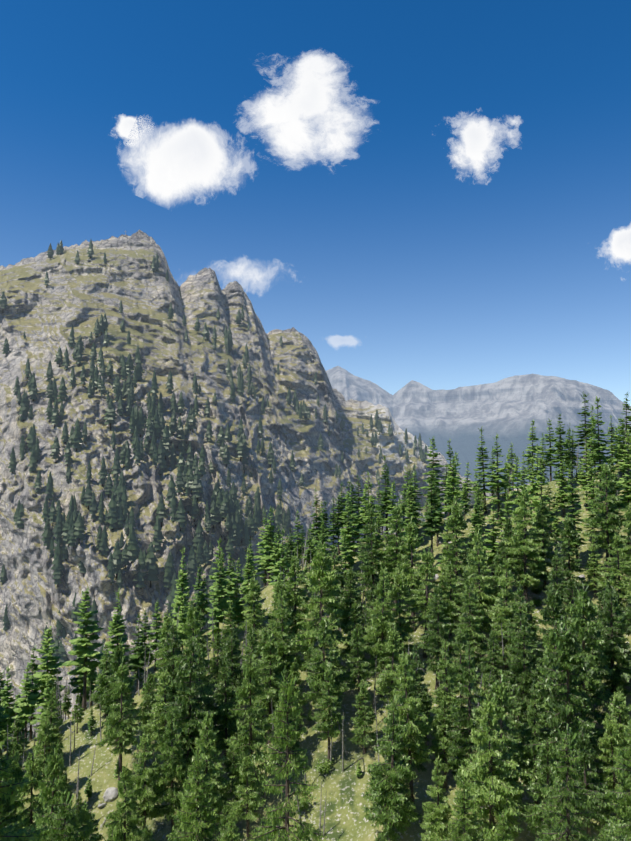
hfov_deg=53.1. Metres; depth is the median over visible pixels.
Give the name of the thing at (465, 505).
larch tree
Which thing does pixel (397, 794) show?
larch tree
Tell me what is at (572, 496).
larch tree
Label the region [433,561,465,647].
larch tree
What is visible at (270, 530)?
larch tree
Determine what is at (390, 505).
larch tree
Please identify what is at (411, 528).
larch tree
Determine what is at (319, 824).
dead tree
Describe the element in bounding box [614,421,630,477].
larch tree
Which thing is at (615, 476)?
larch tree
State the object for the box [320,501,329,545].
larch tree
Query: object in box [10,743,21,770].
larch tree
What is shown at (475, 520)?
larch tree
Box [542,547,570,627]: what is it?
larch tree
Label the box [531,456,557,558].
larch tree
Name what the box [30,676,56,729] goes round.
larch tree
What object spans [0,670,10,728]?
larch tree
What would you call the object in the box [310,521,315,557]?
larch tree
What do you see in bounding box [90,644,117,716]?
larch tree
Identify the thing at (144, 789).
larch tree
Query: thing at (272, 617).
larch tree
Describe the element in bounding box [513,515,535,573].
larch tree
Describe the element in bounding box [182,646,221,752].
larch tree
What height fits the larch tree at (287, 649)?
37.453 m
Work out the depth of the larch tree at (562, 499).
226.30 m
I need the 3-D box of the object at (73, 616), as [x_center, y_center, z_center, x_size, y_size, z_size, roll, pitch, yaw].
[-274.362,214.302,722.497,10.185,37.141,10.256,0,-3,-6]
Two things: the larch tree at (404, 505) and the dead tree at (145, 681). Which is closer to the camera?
the dead tree at (145, 681)
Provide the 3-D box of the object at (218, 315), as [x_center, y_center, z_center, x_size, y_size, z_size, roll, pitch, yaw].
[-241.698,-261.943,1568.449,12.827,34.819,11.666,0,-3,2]
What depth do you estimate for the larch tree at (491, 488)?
260.03 m
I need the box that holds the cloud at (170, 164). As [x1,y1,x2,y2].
[124,122,243,203]
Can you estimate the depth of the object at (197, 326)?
1469.93 m
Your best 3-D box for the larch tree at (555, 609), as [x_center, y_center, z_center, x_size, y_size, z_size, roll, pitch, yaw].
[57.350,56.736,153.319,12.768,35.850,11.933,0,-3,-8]
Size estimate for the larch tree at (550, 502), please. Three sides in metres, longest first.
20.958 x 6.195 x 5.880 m
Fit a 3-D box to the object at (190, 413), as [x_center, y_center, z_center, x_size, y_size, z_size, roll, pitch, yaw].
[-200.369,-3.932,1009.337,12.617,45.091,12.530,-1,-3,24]
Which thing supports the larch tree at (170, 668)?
on the forest hillside terrain
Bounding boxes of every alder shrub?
[293,790,318,810]
[314,757,337,773]
[527,584,547,594]
[533,599,542,606]
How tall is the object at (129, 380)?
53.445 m
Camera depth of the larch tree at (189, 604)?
216.75 m
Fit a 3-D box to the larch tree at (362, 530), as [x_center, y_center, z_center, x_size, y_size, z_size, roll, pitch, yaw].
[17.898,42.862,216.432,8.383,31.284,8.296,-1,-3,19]
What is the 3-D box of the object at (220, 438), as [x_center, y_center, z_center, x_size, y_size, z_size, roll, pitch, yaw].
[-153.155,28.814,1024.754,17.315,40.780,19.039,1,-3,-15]
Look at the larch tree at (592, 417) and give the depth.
261.81 m
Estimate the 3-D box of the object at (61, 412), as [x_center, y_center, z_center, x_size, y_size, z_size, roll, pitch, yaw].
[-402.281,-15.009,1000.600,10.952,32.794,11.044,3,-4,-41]
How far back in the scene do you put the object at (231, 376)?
1290.30 m
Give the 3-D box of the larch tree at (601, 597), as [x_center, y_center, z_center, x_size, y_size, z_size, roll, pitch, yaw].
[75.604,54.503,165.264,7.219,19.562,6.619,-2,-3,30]
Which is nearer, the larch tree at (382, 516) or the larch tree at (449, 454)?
the larch tree at (382, 516)
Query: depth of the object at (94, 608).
699.64 m
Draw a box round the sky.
[0,0,630,405]
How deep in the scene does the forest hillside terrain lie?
172.32 m
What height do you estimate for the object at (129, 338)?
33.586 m
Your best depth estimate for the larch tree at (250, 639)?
188.07 m
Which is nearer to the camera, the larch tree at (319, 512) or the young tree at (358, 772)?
the young tree at (358, 772)
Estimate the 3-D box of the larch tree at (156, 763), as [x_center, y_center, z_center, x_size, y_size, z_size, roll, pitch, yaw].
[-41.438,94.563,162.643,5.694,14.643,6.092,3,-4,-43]
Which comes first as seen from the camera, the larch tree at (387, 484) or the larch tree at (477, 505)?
the larch tree at (477, 505)
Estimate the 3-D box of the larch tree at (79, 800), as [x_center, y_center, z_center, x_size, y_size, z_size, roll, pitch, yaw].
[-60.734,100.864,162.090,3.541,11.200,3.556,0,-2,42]
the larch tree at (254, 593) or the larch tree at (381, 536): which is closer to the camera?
the larch tree at (254, 593)
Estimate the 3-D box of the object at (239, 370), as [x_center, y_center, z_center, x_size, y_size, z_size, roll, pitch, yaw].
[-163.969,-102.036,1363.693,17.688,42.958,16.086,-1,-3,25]
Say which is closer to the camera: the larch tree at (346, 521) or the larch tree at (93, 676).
the larch tree at (93, 676)
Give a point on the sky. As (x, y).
(399, 263)
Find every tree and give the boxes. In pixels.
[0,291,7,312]
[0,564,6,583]
[0,665,18,751]
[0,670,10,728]
[0,698,10,757]
[0,707,9,737]
[0,736,48,840]
[0,777,23,832]
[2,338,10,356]
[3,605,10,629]
[3,727,8,758]
[3,748,24,829]
[5,718,29,759]
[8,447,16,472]
[8,693,29,744]
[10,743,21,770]
[10,748,50,840]
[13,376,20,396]
[13,664,38,741]
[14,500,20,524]
[14,717,28,739]
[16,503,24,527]
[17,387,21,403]
[17,644,43,740]
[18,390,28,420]
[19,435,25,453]
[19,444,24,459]
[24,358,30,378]
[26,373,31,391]
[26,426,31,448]
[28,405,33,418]
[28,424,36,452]
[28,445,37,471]
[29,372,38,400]
[29,626,65,708]
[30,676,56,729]
[31,685,64,758]
[32,748,85,840]
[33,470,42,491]
[33,716,56,812]
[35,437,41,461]
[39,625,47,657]
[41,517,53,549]
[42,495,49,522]
[43,675,62,718]
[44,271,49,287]
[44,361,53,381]
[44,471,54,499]
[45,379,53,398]
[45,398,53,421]
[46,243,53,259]
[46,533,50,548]
[47,739,73,818]
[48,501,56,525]
[48,792,82,840]
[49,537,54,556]
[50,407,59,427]
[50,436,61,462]
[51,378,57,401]
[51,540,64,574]
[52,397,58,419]
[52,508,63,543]
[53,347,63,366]
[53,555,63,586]
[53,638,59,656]
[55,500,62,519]
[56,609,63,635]
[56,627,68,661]
[56,681,61,718]
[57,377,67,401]
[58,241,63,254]
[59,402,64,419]
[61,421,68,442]
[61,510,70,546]
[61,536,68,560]
[61,692,70,719]
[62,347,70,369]
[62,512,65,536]
[62,587,105,710]
[62,671,67,717]
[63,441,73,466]
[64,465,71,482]
[64,686,71,718]
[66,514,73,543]
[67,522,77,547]
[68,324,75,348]
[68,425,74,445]
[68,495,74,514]
[68,634,95,707]
[68,726,72,766]
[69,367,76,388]
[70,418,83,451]
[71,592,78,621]
[71,693,84,733]
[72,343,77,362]
[72,713,74,752]
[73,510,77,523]
[73,751,81,802]
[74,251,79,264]
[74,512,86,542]
[74,793,84,819]
[74,805,98,840]
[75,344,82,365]
[75,766,79,818]
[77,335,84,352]
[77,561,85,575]
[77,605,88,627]
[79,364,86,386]
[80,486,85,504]
[80,811,103,840]
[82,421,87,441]
[82,658,97,705]
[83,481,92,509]
[84,775,92,800]
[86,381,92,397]
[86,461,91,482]
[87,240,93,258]
[87,706,96,735]
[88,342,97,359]
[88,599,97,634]
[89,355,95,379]
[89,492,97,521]
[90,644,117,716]
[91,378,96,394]
[91,739,96,775]
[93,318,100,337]
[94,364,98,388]
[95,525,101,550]
[95,658,143,788]
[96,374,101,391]
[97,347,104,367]
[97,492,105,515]
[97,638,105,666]
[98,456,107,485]
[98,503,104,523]
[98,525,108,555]
[98,638,138,748]
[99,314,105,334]
[99,588,129,678]
[99,707,101,740]
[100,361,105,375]
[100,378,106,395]
[101,673,122,711]
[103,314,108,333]
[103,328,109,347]
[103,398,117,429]
[103,826,118,840]
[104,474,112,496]
[104,762,144,840]
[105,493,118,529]
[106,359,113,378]
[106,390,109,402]
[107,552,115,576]
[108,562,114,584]
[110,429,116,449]
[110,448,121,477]
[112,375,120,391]
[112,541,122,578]
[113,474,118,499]
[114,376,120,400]
[114,757,123,778]
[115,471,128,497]
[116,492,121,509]
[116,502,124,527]
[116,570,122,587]
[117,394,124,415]
[118,730,168,828]
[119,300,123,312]
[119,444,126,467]
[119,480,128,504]
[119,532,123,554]
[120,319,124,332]
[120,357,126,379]
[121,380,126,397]
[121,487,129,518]
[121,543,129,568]
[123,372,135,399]
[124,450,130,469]
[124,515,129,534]
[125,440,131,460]
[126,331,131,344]
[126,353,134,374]
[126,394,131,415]
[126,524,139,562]
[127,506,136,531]
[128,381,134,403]
[128,613,146,690]
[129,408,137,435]
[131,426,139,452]
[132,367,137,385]
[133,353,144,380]
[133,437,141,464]
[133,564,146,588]
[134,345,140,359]
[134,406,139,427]
[136,611,154,667]
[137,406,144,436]
[137,672,160,733]
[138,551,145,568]
[138,648,139,695]
[139,669,181,764]
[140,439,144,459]
[140,683,146,698]
[141,682,153,708]
[141,823,154,840]
[142,646,147,686]
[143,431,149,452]
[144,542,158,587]
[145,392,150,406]
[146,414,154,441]
[146,645,150,680]
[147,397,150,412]
[147,599,161,670]
[148,708,187,840]
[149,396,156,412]
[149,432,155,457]
[149,758,159,784]
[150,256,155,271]
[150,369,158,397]
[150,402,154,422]
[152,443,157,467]
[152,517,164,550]
[152,611,181,683]
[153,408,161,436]
[153,612,168,668]
[153,621,191,701]
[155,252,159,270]
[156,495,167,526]
[156,635,218,777]
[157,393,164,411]
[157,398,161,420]
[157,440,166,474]
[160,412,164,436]
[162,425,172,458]
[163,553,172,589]
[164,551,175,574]
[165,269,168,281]
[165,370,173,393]
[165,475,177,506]
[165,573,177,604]
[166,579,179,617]
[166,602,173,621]
[166,778,203,839]
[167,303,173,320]
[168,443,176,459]
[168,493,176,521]
[168,574,181,647]
[168,814,184,840]
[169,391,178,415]
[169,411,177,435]
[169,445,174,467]
[171,546,191,647]
[171,749,223,840]
[173,602,214,695]
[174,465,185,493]
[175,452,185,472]
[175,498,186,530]
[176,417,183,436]
[176,598,188,654]
[176,711,233,823]
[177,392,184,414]
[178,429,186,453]
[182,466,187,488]
[182,633,197,693]
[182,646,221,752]
[183,597,192,640]
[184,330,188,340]
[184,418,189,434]
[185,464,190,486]
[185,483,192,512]
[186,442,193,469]
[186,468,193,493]
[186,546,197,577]
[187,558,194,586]
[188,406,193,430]
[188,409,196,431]
[189,565,209,614]
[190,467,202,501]
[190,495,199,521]
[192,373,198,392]
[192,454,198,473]
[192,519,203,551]
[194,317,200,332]
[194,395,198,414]
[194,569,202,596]
[194,570,210,628]
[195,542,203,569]
[196,608,211,651]
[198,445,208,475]
[198,727,218,800]
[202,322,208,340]
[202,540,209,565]
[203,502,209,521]
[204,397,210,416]
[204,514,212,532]
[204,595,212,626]
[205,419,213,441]
[205,550,229,650]
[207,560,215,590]
[208,537,228,612]
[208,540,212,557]
[208,630,225,688]
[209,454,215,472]
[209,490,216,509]
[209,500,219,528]
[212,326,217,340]
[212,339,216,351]
[212,610,214,659]
[212,655,243,760]
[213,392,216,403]
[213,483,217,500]
[213,554,228,609]
[214,624,247,727]
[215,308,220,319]
[215,801,242,840]
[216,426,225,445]
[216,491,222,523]
[218,600,243,662]
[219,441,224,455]
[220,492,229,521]
[220,806,239,840]
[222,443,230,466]
[222,554,238,600]
[223,649,274,812]
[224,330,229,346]
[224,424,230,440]
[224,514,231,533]
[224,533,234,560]
[224,736,241,791]
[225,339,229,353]
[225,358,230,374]
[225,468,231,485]
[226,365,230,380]
[226,557,244,628]
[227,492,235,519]
[227,559,240,606]
[227,753,265,840]
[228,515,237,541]
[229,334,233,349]
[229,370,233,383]
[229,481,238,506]
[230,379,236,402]
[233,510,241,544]
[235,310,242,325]
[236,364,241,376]
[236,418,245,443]
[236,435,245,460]
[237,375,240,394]
[237,547,259,632]
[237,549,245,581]
[237,574,266,657]
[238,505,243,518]
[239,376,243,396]
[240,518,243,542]
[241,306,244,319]
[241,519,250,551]
[241,549,253,587]
[241,633,286,743]
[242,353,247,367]
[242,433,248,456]
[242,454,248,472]
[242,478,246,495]
[242,539,256,578]
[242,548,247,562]
[242,626,265,693]
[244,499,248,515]
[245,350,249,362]
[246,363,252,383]
[246,626,276,717]
[246,670,326,840]
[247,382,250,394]
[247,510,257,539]
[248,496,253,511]
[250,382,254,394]
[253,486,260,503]
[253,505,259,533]
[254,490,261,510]
[254,511,275,586]
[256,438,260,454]
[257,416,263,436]
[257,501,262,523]
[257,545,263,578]
[258,506,277,585]
[258,574,296,654]
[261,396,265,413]
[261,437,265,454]
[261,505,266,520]
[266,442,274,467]
[266,526,284,585]
[266,585,303,698]
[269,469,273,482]
[269,528,290,592]
[269,606,277,639]
[271,665,300,757]
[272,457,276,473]
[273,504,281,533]
[274,525,284,567]
[276,554,314,645]
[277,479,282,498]
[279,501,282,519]
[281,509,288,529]
[281,534,291,572]
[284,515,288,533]
[284,527,295,578]
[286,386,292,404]
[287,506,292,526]
[288,540,352,694]
[288,657,308,725]
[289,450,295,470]
[291,510,307,561]
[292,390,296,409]
[293,770,305,827]
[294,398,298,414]
[296,525,305,563]
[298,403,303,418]
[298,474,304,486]
[301,561,309,596]
[301,615,349,740]
[302,531,315,571]
[302,637,312,670]
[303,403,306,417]
[303,520,308,566]
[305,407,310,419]
[307,488,323,550]
[307,708,311,720]
[309,666,344,764]
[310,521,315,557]
[310,591,319,610]
[311,504,324,549]
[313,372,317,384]
[316,518,330,594]
[316,782,323,832]
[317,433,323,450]
[318,528,329,551]
[319,543,346,623]
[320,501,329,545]
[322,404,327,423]
[322,790,326,834]
[325,634,344,695]
[326,496,342,562]
[327,710,333,767]
[328,494,345,553]
[331,567,366,635]
[333,703,347,755]
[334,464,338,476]
[336,482,347,536]
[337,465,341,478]
[338,492,360,568]
[339,533,353,590]
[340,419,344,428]
[340,603,369,680]
[341,625,376,715]
[342,712,348,771]
[343,481,359,537]
[343,482,362,554]
[343,578,362,617]
[347,679,380,753]
[350,474,366,542]
[355,507,391,606]
[355,761,361,777]
[356,500,380,588]
[358,484,373,537]
[359,472,377,534]
[360,695,421,840]
[361,575,384,663]
[362,494,378,527]
[362,565,405,697]
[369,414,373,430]
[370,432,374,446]
[372,666,376,708]
[373,480,385,534]
[373,512,384,548]
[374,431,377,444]
[374,834,382,840]
[375,455,393,544]
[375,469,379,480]
[375,573,396,616]
[375,621,403,721]
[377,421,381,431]
[377,503,416,610]
[379,503,385,534]
[380,651,434,809]
[381,467,393,521]
[382,479,399,545]
[384,675,426,783]
[385,567,423,668]
[390,517,433,630]
[398,463,419,524]
[400,487,407,530]
[401,492,417,557]
[403,467,420,530]
[403,545,449,657]
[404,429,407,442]
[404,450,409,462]
[405,465,424,532]
[411,644,434,741]
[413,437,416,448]
[415,669,430,710]
[417,583,461,692]
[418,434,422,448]
[419,471,443,566]
[419,755,452,840]
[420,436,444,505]
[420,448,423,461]
[423,475,445,527]
[424,694,428,748]
[426,639,462,757]
[428,468,443,505]
[430,696,461,789]
[431,497,468,604]
[432,486,443,546]
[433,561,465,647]
[436,522,454,574]
[438,458,467,553]
[438,463,451,513]
[438,565,447,610]
[440,771,489,840]
[442,439,460,503]
[442,467,452,518]
[444,640,486,787]
[447,626,477,705]
[449,486,466,545]
[450,452,463,496]
[451,575,492,689]
[453,694,526,840]
[458,462,475,507]
[458,546,487,636]
[459,531,497,656]
[461,486,469,519]
[462,524,491,615]
[463,535,473,566]
[465,496,485,554]
[470,426,495,513]
[470,487,485,526]
[472,472,479,497]
[472,490,485,544]
[472,670,541,801]
[474,470,483,502]
[477,629,509,687]
[479,675,499,741]
[480,491,486,514]
[483,498,501,575]
[484,557,526,675]
[485,565,518,647]
[486,434,510,519]
[486,446,496,495]
[487,668,502,720]
[488,551,505,601]
[493,457,501,494]
[493,516,523,601]
[494,810,513,840]
[497,491,515,546]
[497,505,505,536]
[500,460,511,499]
[500,624,505,684]
[501,584,542,694]
[502,449,516,490]
[502,487,547,612]
[502,611,545,722]
[505,443,520,490]
[505,456,530,524]
[505,688,531,761]
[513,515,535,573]
[516,688,556,803]
[517,737,580,834]
[518,452,529,490]
[521,614,607,825]
[521,617,595,757]
[524,421,542,482]
[524,600,540,639]
[525,459,531,481]
[526,453,538,508]
[527,444,549,515]
[528,496,558,590]
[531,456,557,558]
[532,498,541,542]
[532,580,572,709]
[535,723,598,840]
[535,799,559,840]
[536,433,550,480]
[538,419,558,481]
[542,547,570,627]
[542,583,629,765]
[543,478,558,532]
[549,425,572,491]
[549,513,588,604]
[550,458,571,516]
[551,414,571,457]
[551,497,562,547]
[552,492,559,514]
[561,575,584,616]
[561,600,579,672]
[562,459,588,567]
[563,429,576,477]
[565,423,576,474]
[565,430,579,477]
[570,726,610,840]
[571,391,597,471]
[576,438,594,510]
[577,456,583,478]
[579,641,595,707]
[581,453,599,528]
[581,462,630,579]
[581,476,597,545]
[582,406,598,466]
[583,538,605,597]
[584,396,616,496]
[587,423,598,472]
[587,588,630,700]
[590,577,630,665]
[592,592,615,637]
[593,710,629,832]
[594,533,630,633]
[594,688,630,782]
[597,824,609,840]
[601,704,630,840]
[602,456,627,561]
[604,415,620,457]
[607,457,620,494]
[608,427,621,460]
[610,685,630,734]
[612,503,630,575]
[613,418,624,457]
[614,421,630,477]
[616,429,630,549]
[617,392,630,453]
[618,575,630,635]
[620,468,630,514]
[622,572,630,598]
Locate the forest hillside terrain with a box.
[1,464,630,840]
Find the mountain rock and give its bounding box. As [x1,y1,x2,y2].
[0,230,491,751]
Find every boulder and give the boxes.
[98,803,106,807]
[103,787,118,801]
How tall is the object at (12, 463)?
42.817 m
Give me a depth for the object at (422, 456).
1816.93 m
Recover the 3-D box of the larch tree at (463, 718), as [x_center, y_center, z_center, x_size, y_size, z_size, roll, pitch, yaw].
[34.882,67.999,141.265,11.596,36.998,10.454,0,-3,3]
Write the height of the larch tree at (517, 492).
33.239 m
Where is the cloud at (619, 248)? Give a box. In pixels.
[603,225,630,261]
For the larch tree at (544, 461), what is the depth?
262.18 m
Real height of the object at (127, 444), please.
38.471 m
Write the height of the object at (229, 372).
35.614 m
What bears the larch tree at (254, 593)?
on the forest hillside terrain
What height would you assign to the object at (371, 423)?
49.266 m
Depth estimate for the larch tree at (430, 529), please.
216.72 m
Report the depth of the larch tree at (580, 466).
240.65 m
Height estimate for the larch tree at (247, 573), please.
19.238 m
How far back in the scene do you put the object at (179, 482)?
857.18 m
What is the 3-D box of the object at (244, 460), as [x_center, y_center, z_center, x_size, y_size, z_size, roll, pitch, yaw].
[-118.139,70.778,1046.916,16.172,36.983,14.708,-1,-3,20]
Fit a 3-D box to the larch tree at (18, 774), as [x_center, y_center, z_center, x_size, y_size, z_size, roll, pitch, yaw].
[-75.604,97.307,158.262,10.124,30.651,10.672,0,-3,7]
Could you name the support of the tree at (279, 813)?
on the forest hillside terrain
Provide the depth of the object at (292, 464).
1224.93 m
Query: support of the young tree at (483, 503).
on the forest hillside terrain
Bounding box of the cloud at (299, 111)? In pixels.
[248,54,363,163]
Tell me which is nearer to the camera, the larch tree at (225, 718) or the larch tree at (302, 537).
the larch tree at (225, 718)
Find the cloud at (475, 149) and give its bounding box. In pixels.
[452,118,518,175]
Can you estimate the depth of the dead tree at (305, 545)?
240.87 m
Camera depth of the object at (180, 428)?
974.86 m
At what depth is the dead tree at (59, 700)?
204.46 m
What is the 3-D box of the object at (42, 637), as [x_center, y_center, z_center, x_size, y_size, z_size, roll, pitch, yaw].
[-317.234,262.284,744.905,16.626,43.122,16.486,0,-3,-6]
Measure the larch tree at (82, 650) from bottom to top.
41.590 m
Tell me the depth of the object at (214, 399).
1129.75 m
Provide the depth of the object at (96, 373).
1064.86 m
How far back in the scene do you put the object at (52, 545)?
774.95 m
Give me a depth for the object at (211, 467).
956.54 m
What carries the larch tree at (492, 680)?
on the forest hillside terrain
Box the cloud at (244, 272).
[228,262,265,283]
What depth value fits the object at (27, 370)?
1149.23 m
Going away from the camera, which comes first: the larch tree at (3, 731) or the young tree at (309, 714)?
the young tree at (309, 714)
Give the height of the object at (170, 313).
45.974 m
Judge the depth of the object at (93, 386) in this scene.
1038.10 m
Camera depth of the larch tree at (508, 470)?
278.35 m
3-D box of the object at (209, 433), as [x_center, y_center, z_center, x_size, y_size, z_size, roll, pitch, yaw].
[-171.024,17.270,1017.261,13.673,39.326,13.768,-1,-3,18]
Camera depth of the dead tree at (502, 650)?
165.38 m
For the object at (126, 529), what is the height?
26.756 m
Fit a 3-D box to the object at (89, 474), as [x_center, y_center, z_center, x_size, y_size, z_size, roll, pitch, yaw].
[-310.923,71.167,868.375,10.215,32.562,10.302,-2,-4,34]
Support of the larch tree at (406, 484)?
on the forest hillside terrain
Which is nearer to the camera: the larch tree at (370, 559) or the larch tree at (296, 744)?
the larch tree at (296, 744)
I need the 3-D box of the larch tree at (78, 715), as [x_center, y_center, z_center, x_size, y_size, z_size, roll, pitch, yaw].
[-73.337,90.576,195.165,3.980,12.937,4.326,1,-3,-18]
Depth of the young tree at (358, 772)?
155.06 m
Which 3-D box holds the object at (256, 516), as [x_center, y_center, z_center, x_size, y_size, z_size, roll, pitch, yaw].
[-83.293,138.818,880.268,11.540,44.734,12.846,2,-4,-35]
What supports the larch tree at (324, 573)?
on the forest hillside terrain
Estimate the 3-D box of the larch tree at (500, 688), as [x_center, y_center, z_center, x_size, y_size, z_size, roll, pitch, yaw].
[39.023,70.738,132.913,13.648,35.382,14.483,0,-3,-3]
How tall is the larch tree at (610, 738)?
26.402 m
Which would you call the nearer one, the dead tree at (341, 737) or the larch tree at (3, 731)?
the dead tree at (341, 737)
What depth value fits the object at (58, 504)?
809.38 m
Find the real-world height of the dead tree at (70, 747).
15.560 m
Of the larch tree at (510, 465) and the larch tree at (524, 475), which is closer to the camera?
the larch tree at (524, 475)
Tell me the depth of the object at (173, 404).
1056.62 m
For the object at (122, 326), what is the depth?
1318.43 m
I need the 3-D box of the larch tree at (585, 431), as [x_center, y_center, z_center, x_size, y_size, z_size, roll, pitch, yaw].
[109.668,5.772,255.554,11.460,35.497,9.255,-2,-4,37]
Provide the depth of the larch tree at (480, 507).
228.88 m
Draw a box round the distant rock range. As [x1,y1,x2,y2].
[326,366,630,493]
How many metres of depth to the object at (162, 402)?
1047.51 m
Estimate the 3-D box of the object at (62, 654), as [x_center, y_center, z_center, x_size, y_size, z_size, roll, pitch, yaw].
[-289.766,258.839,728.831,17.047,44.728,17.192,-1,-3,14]
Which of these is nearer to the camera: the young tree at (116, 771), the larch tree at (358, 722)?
the larch tree at (358, 722)
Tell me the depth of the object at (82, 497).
837.55 m
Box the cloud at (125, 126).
[116,115,153,145]
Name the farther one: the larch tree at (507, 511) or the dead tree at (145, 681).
the larch tree at (507, 511)

